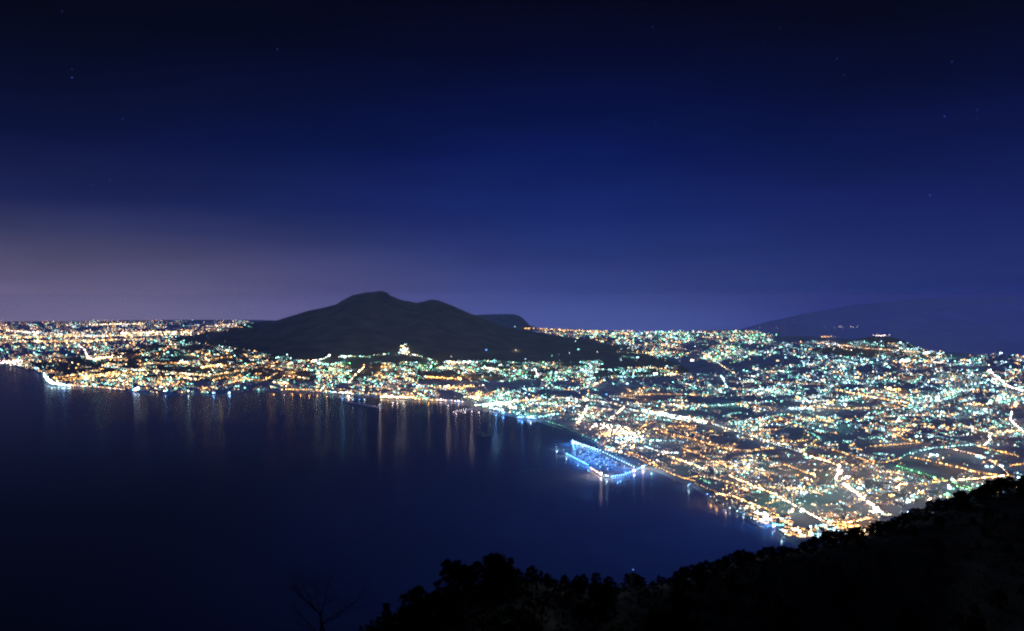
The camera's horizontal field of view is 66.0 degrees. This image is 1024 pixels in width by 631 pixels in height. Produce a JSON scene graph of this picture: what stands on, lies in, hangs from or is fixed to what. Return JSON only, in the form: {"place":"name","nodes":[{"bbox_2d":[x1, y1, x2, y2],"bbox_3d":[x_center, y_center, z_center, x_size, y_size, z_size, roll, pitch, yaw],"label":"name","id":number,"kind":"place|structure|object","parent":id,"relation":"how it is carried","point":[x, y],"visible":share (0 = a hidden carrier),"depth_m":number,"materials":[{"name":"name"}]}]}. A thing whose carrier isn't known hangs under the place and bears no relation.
{"place":"outdoors","nodes":[
{"label":"outdoors","id":0,"kind":"place"},
{"bbox_2d":[20,291,687,380],"bbox_3d":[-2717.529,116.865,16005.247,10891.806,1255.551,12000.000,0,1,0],"label":"volcano","id":1,"kind":"structure","parent":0,"point":[366,329],"depth_m":13400.14},
{"bbox_2d":[0,366,794,630],"bbox_3d":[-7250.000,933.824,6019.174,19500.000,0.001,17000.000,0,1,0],"label":"sea","id":2,"kind":"structure","parent":0,"point":[122,511],"depth_m":3955.61,"materials":[{"name":"liquid"}]},
{"bbox_2d":[343,399,381,407],"bbox_3d":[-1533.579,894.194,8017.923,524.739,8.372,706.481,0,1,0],"label":"mole","id":3,"kind":"object","parent":2,"relation":"in","point":[345,400],"visible":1,"depth_m":7979.52,"materials":[{"name":"concrete"}]},
{"bbox_2d":[571,444,575,452],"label":"quay","id":4,"kind":"structure","parent":2,"relation":"in","point":[573,449],"depth_m":5570.60,"materials":[{"name":"stone"}]},
{"bbox_2d":[565,454,604,476],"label":"breakwater","id":5,"kind":"object","parent":2,"relation":"in","point":[597,473],"visible":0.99,"depth_m":5007.37,"materials":[{"name":"stone"}]},
{"bbox_2d":[569,441,603,452],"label":"quay","id":6,"kind":"structure","parent":2,"relation":"in","point":[586,447],"depth_m":5607.37,"materials":[{"name":"stone"}]},
{"bbox_2d":[611,467,643,477],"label":"breakwater","id":7,"kind":"object","parent":2,"relation":"in","point":[628,473],"visible":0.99,"depth_m":4761.86,"materials":[{"name":"stone"}]},
{"bbox_2d":[475,314,534,330],"bbox_3d":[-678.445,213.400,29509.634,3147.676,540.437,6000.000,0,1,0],"label":"hill","id":8,"kind":"structure","parent":0,"point":[512,321],"depth_m":28597.01,"materials":[{"name":"black plant"}]},
{"bbox_2d":[0,320,1023,547],"bbox_3d":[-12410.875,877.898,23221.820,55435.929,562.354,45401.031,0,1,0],"label":"ground","id":9,"kind":"structure","parent":0,"point":[704,369],"depth_m":7622.78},
{"bbox_2d":[2,325,1018,514],"bbox_3d":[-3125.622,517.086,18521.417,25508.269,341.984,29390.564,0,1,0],"label":"distant floodlights","id":10,"kind":"object","parent":9,"relation":"on","point":[619,425],"visible":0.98,"depth_m":7322.58,"materials":[{"name":"grey"}]},
{"bbox_2d":[0,319,1023,525],"bbox_3d":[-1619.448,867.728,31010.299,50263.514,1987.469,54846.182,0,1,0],"label":"distant lit houses","id":11,"kind":"structure","parent":9,"relation":"on","point":[891,394],"depth_m":9323.10,"materials":[{"name":"paint"}]},
{"bbox_2d":[14,323,1022,521],"bbox_3d":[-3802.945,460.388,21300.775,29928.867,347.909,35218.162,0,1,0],"label":"distant street lamps","id":12,"kind":"object","parent":9,"relation":"on","point":[609,409],"visible":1,"depth_m":7525.24,"materials":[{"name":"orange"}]},
{"bbox_2d":[745,434,973,488],"bbox_3d":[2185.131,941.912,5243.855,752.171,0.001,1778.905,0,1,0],"label":"motorway","id":13,"kind":"structure","parent":9,"relation":"on","point":[861,464],"depth_m":4961.05,"materials":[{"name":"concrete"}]},
{"bbox_2d":[0,0,1023,331],"label":"sky","id":14,"kind":"structure","parent":0,"point":[601,165],"materials":[{"name":"blue"}]},
{"bbox_2d":[598,443,693,481],"bbox_3d":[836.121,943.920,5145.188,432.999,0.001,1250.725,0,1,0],"label":"road","id":15,"kind":"structure","parent":0,"point":[645,462],"depth_m":5037.47,"materials":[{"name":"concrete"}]},
{"bbox_2d":[662,432,732,451],"bbox_3d":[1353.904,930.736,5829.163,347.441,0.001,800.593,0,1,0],"label":"road","id":16,"kind":"structure","parent":0,"point":[698,441],"depth_m":5801.90,"materials":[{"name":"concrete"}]},
{"bbox_2d":[381,491,1023,630],"bbox_3d":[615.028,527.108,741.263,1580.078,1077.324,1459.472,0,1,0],"label":"hillside","id":17,"kind":"structure","parent":0,"point":[972,566],"depth_m":239.49,"materials":[{"name":"black plant"}]},
{"bbox_2d":[277,556,374,630],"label":"bare tree","id":18,"kind":"object","parent":17,"relation":"on","point":[320,615],"visible":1,"depth_m":62.28,"materials":[{"name":"brown plant"}]},
{"bbox_2d":[381,603,391,620],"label":"evergreen tree","id":19,"kind":"object","parent":17,"relation":"on","point":[386,606],"visible":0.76,"depth_m":98.55,"materials":[{"name":"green plant"}]},
{"bbox_2d":[396,585,435,623],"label":"evergreen tree","id":20,"kind":"object","parent":17,"relation":"on","point":[416,596],"visible":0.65,"depth_m":94.10,"materials":[{"name":"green plant"}]},
{"bbox_2d":[432,559,457,592],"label":"evergreen tree","id":21,"kind":"object","parent":17,"relation":"on","point":[448,568],"visible":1,"depth_m":127.68,"materials":[{"name":"green plant"}]},
{"bbox_2d":[445,559,464,589],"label":"evergreen tree","id":22,"kind":"object","parent":17,"relation":"on","point":[456,568],"visible":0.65,"depth_m":131.16,"materials":[{"name":"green plant"}]},
{"bbox_2d":[464,565,478,585],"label":"evergreen tree","id":23,"kind":"object","parent":17,"relation":"on","point":[474,577],"visible":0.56,"depth_m":139.00,"materials":[{"name":"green plant"}]},
{"bbox_2d":[472,560,487,581],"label":"evergreen tree","id":24,"kind":"object","parent":17,"relation":"on","point":[481,567],"visible":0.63,"depth_m":142.05,"materials":[{"name":"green plant"}]},
{"bbox_2d":[481,555,490,574],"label":"evergreen tree","id":25,"kind":"object","parent":17,"relation":"on","point":[486,560],"visible":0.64,"depth_m":146.21,"materials":[{"name":"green plant"}]},
{"bbox_2d":[485,552,501,573],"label":"evergreen tree","id":26,"kind":"object","parent":17,"relation":"on","point":[493,563],"visible":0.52,"depth_m":149.12,"materials":[{"name":"green plant"}]},
{"bbox_2d":[495,554,505,571],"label":"evergreen tree","id":27,"kind":"object","parent":17,"relation":"on","point":[502,562],"visible":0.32,"depth_m":151.91,"materials":[{"name":"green plant"}]},
{"bbox_2d":[500,561,517,582],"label":"evergreen tree","id":28,"kind":"object","parent":17,"relation":"on","point":[508,563],"visible":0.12,"depth_m":154.80,"materials":[{"name":"green plant"}]},
{"bbox_2d":[506,557,515,583],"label":"evergreen tree","id":29,"kind":"object","parent":17,"relation":"on","point":[510,560],"visible":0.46,"depth_m":157.10,"materials":[{"name":"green plant"}]},
{"bbox_2d":[514,568,523,581],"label":"evergreen tree","id":30,"kind":"object","parent":17,"relation":"on","point":[518,572],"visible":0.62,"depth_m":160.48,"materials":[{"name":"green plant"}]},
{"bbox_2d":[523,565,540,584],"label":"evergreen tree","id":31,"kind":"object","parent":17,"relation":"on","point":[528,573],"visible":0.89,"depth_m":167.71,"materials":[{"name":"green plant"}]},
{"bbox_2d":[538,570,542,581],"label":"evergreen tree","id":32,"kind":"object","parent":17,"relation":"on","point":[541,574],"visible":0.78,"depth_m":174.29,"materials":[{"name":"green plant"}]},
{"bbox_2d":[542,573,551,583],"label":"evergreen tree","id":33,"kind":"object","parent":17,"relation":"on","point":[547,576],"visible":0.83,"depth_m":177.82,"materials":[{"name":"green plant"}]},
{"bbox_2d":[559,574,569,584],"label":"evergreen tree","id":34,"kind":"object","parent":17,"relation":"on","point":[564,577],"visible":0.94,"depth_m":189.25,"materials":[{"name":"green plant"}]},
{"bbox_2d":[579,573,588,590],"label":"evergreen tree","id":35,"kind":"object","parent":17,"relation":"on","point":[583,576],"visible":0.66,"depth_m":184.81,"materials":[{"name":"green plant"}]},
{"bbox_2d":[591,572,602,584],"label":"evergreen tree","id":36,"kind":"object","parent":17,"relation":"on","point":[594,579],"visible":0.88,"depth_m":209.47,"materials":[{"name":"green plant"}]},
{"bbox_2d":[603,576,615,588],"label":"evergreen tree","id":37,"kind":"object","parent":17,"relation":"on","point":[605,580],"visible":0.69,"depth_m":218.08,"materials":[{"name":"green plant"}]},
{"bbox_2d":[621,573,631,586],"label":"evergreen tree","id":38,"kind":"object","parent":17,"relation":"on","point":[626,575],"visible":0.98,"depth_m":229.48,"materials":[{"name":"green plant"}]},
{"bbox_2d":[628,572,637,586],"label":"beacon hut","id":39,"kind":"object","parent":17,"relation":"on","point":[633,575],"visible":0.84,"depth_m":236.33,"materials":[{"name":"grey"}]},
{"bbox_2d":[633,575,641,586],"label":"evergreen tree","id":40,"kind":"object","parent":17,"relation":"on","point":[637,579],"visible":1,"depth_m":235.62,"materials":[{"name":"green plant"}]},
{"bbox_2d":[638,576,646,587],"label":"evergreen tree","id":41,"kind":"object","parent":17,"relation":"on","point":[643,582],"visible":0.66,"depth_m":238.04,"materials":[{"name":"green plant"}]},
{"bbox_2d":[655,575,662,586],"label":"evergreen tree","id":42,"kind":"object","parent":17,"relation":"on","point":[658,577],"visible":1,"depth_m":235.67,"materials":[{"name":"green plant"}]},
{"bbox_2d":[674,567,691,583],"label":"evergreen tree","id":43,"kind":"object","parent":17,"relation":"on","point":[686,574],"visible":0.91,"depth_m":243.14,"materials":[{"name":"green plant"}]},
{"bbox_2d":[359,489,1023,630],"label":"undergrowth","id":44,"kind":"object","parent":17,"relation":"on","point":[455,593],"visible":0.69,"depth_m":199.45,"materials":[{"name":"black plant"}]},
{"bbox_2d":[693,562,708,573],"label":"evergreen tree","id":45,"kind":"object","parent":17,"relation":"on","point":[702,564],"visible":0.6,"depth_m":257.53,"materials":[{"name":"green plant"}]},
{"bbox_2d":[702,560,711,571],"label":"evergreen tree","id":46,"kind":"object","parent":17,"relation":"on","point":[707,563],"visible":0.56,"depth_m":262.52,"materials":[{"name":"green plant"}]},
{"bbox_2d":[719,555,729,568],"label":"evergreen tree","id":47,"kind":"object","parent":17,"relation":"on","point":[728,559],"visible":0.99,"depth_m":268.27,"materials":[{"name":"green plant"}]},
{"bbox_2d":[727,553,734,563],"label":"evergreen tree","id":48,"kind":"object","parent":17,"relation":"on","point":[730,555],"visible":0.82,"depth_m":284.81,"materials":[{"name":"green plant"}]},
{"bbox_2d":[734,550,744,564],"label":"evergreen tree","id":49,"kind":"object","parent":17,"relation":"on","point":[737,553],"visible":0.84,"depth_m":269.76,"materials":[{"name":"green plant"}]},
{"bbox_2d":[758,550,764,556],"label":"evergreen tree","id":50,"kind":"object","parent":17,"relation":"on","point":[760,552],"visible":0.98,"depth_m":293.76,"materials":[{"name":"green plant"}]},
{"bbox_2d":[768,546,776,555],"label":"evergreen tree","id":51,"kind":"object","parent":17,"relation":"on","point":[771,548],"visible":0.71,"depth_m":302.40,"materials":[{"name":"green plant"}]},
{"bbox_2d":[770,551,777,560],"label":"evergreen tree","id":52,"kind":"object","parent":17,"relation":"on","point":[774,553],"visible":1,"depth_m":283.39,"materials":[{"name":"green plant"}]},
{"bbox_2d":[788,547,794,554],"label":"evergreen tree","id":53,"kind":"object","parent":17,"relation":"on","point":[792,550],"visible":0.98,"depth_m":311.40,"materials":[{"name":"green plant"}]},
{"bbox_2d":[797,542,806,555],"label":"evergreen tree","id":54,"kind":"object","parent":17,"relation":"on","point":[803,545],"visible":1,"depth_m":310.17,"materials":[{"name":"green plant"}]},
{"bbox_2d":[804,539,818,553],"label":"evergreen tree","id":55,"kind":"object","parent":17,"relation":"on","point":[809,542],"visible":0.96,"depth_m":319.14,"materials":[{"name":"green plant"}]},
{"bbox_2d":[811,534,817,542],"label":"evergreen tree","id":56,"kind":"object","parent":17,"relation":"on","point":[815,538],"visible":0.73,"depth_m":354.31,"materials":[{"name":"green plant"}]},
{"bbox_2d":[817,535,825,547],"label":"evergreen tree","id":57,"kind":"object","parent":17,"relation":"on","point":[821,537],"visible":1,"depth_m":343.02,"materials":[{"name":"black plant"}]},
{"bbox_2d":[821,530,836,544],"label":"evergreen tree","id":58,"kind":"object","parent":17,"relation":"on","point":[829,538],"visible":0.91,"depth_m":351.49,"materials":[{"name":"black plant"}]},
{"bbox_2d":[832,530,843,542],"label":"evergreen tree","id":59,"kind":"object","parent":17,"relation":"on","point":[836,532],"visible":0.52,"depth_m":367.92,"materials":[{"name":"black plant"}]},
{"bbox_2d":[837,530,851,544],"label":"evergreen tree","id":60,"kind":"object","parent":17,"relation":"on","point":[847,537],"visible":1,"depth_m":343.12,"materials":[{"name":"black plant"}]},
{"bbox_2d":[849,528,855,539],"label":"evergreen tree","id":61,"kind":"object","parent":17,"relation":"on","point":[851,531],"visible":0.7,"depth_m":356.29,"materials":[{"name":"black plant"}]},
{"bbox_2d":[854,534,862,540],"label":"evergreen tree","id":62,"kind":"object","parent":17,"relation":"on","point":[857,536],"visible":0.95,"depth_m":348.98,"materials":[{"name":"black plant"}]},
{"bbox_2d":[852,527,866,539],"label":"evergreen tree","id":63,"kind":"object","parent":17,"relation":"on","point":[859,530],"visible":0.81,"depth_m":356.38,"materials":[{"name":"black plant"}]},
{"bbox_2d":[865,525,873,533],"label":"evergreen tree","id":64,"kind":"object","parent":17,"relation":"on","point":[869,529],"visible":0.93,"depth_m":377.32,"materials":[{"name":"black plant"}]},
{"bbox_2d":[872,520,880,530],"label":"evergreen tree","id":65,"kind":"object","parent":17,"relation":"on","point":[876,522],"visible":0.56,"depth_m":369.36,"materials":[{"name":"black plant"}]},
{"bbox_2d":[874,524,883,533],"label":"evergreen tree","id":66,"kind":"object","parent":17,"relation":"on","point":[878,526],"visible":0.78,"depth_m":364.19,"materials":[{"name":"black plant"}]},
{"bbox_2d":[879,520,887,530],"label":"evergreen tree","id":67,"kind":"object","parent":17,"relation":"on","point":[884,525],"visible":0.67,"depth_m":376.27,"materials":[{"name":"black plant"}]},
{"bbox_2d":[889,516,904,528],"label":"evergreen tree","id":68,"kind":"object","parent":17,"relation":"on","point":[896,518],"visible":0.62,"depth_m":374.93,"materials":[{"name":"black plant"}]},
{"bbox_2d":[898,513,911,526],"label":"evergreen tree","id":69,"kind":"object","parent":17,"relation":"on","point":[902,518],"visible":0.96,"depth_m":377.53,"materials":[{"name":"black plant"}]},
{"bbox_2d":[907,507,919,520],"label":"evergreen tree","id":70,"kind":"object","parent":17,"relation":"on","point":[914,511],"visible":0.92,"depth_m":404.99,"materials":[{"name":"black plant"}]},
{"bbox_2d":[916,508,930,521],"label":"evergreen tree","id":71,"kind":"object","parent":17,"relation":"on","point":[921,512],"visible":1,"depth_m":375.42,"materials":[{"name":"black plant"}]},
{"bbox_2d":[924,499,934,515],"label":"evergreen tree","id":72,"kind":"object","parent":17,"relation":"on","point":[928,505],"visible":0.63,"depth_m":401.49,"materials":[{"name":"black plant"}]},
{"bbox_2d":[930,500,942,514],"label":"evergreen tree","id":73,"kind":"object","parent":17,"relation":"on","point":[938,505],"visible":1,"depth_m":396.02,"materials":[{"name":"black plant"}]},
{"bbox_2d":[934,499,944,514],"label":"evergreen tree","id":74,"kind":"object","parent":17,"relation":"on","point":[940,500],"visible":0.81,"depth_m":397.25,"materials":[{"name":"black plant"}]},
{"bbox_2d":[939,500,947,512],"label":"evergreen tree","id":75,"kind":"object","parent":17,"relation":"on","point":[943,503],"visible":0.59,"depth_m":396.70,"materials":[{"name":"black plant"}]},
{"bbox_2d":[944,498,958,511],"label":"evergreen tree","id":76,"kind":"object","parent":17,"relation":"on","point":[948,504],"visible":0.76,"depth_m":387.23,"materials":[{"name":"black plant"}]},
{"bbox_2d":[951,490,973,508],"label":"evergreen tree","id":77,"kind":"object","parent":17,"relation":"on","point":[963,495],"visible":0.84,"depth_m":379.45,"materials":[{"name":"black plant"}]},
{"bbox_2d":[983,479,995,495],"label":"evergreen tree","id":78,"kind":"object","parent":17,"relation":"on","point":[987,481],"visible":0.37,"depth_m":404.75,"materials":[{"name":"black plant"}]},
{"bbox_2d":[994,478,1006,495],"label":"evergreen tree","id":79,"kind":"object","parent":17,"relation":"on","point":[999,483],"visible":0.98,"depth_m":394.46,"materials":[{"name":"black plant"}]},
{"bbox_2d":[1004,475,1015,491],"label":"evergreen tree","id":80,"kind":"object","parent":17,"relation":"on","point":[1008,480],"visible":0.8,"depth_m":411.72,"materials":[{"name":"black plant"}]},
{"bbox_2d":[1014,476,1023,492],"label":"evergreen tree","id":81,"kind":"object","parent":17,"relation":"on","point":[1019,482],"visible":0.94,"depth_m":380.79,"materials":[{"name":"black plant"}]},
{"bbox_2d":[707,495,788,536],"bbox_3d":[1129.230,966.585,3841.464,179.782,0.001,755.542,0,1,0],"label":"road","id":82,"kind":"structure","parent":0,"point":[748,516],"depth_m":3784.78,"materials":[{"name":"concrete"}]},
{"bbox_2d":[727,475,773,494],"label":"road","id":83,"kind":"structure","parent":0,"point":[751,485],"depth_m":4461.18,"materials":[{"name":"grey asphalt"}]},
{"bbox_2d":[711,424,801,452],"bbox_3d":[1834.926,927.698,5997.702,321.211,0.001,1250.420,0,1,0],"label":"road","id":84,"kind":"structure","parent":0,"point":[757,438],"depth_m":5907.24,"materials":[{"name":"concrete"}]},
{"bbox_2d":[754,505,786,524],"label":"road","id":85,"kind":"structure","parent":0,"point":[774,514],"depth_m":3854.13,"materials":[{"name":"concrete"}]},
{"bbox_2d":[781,499,820,520],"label":"road","id":86,"kind":"structure","parent":0,"point":[800,509],"depth_m":3918.39,"materials":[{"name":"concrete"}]},
{"bbox_2d":[843,484,885,515],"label":"road","id":87,"kind":"structure","parent":0,"point":[863,500],"depth_m":4103.96,"materials":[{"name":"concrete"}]},
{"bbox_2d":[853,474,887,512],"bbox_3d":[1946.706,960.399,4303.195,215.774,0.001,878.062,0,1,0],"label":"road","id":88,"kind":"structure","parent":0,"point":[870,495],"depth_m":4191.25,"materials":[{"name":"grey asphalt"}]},
{"bbox_2d":[807,336,954,356],"bbox_3d":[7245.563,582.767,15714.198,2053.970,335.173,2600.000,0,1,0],"label":"hill","id":89,"kind":"structure","parent":0,"point":[866,351],"depth_m":15158.76,"materials":[{"name":"black"}]},
{"bbox_2d":[740,296,1023,355],"bbox_3d":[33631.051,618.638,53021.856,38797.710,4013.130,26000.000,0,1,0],"label":"mountain range","id":90,"kind":"structure","parent":0,"point":[984,325],"depth_m":53620.45,"materials":[{"name":"stone"}]},
{"bbox_2d":[872,436,919,446],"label":"road","id":91,"kind":"structure","parent":0,"point":[901,444],"depth_m":5736.00,"materials":[{"name":"asphalt"}]},
{"bbox_2d":[899,467,972,489],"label":"road","id":92,"kind":"structure","parent":0,"point":[937,478],"depth_m":4621.66,"materials":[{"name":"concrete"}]},
{"bbox_2d":[914,458,995,475],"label":"road","id":93,"kind":"structure","parent":0,"point":[956,467],"depth_m":4912.45,"materials":[{"name":"asphalt"}]},
{"bbox_2d":[947,448,1007,473],"bbox_3d":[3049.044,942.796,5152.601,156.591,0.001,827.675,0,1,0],"label":"road","id":94,"kind":"structure","parent":0,"point":[989,460],"depth_m":5063.76,"materials":[{"name":"grey asphalt"}]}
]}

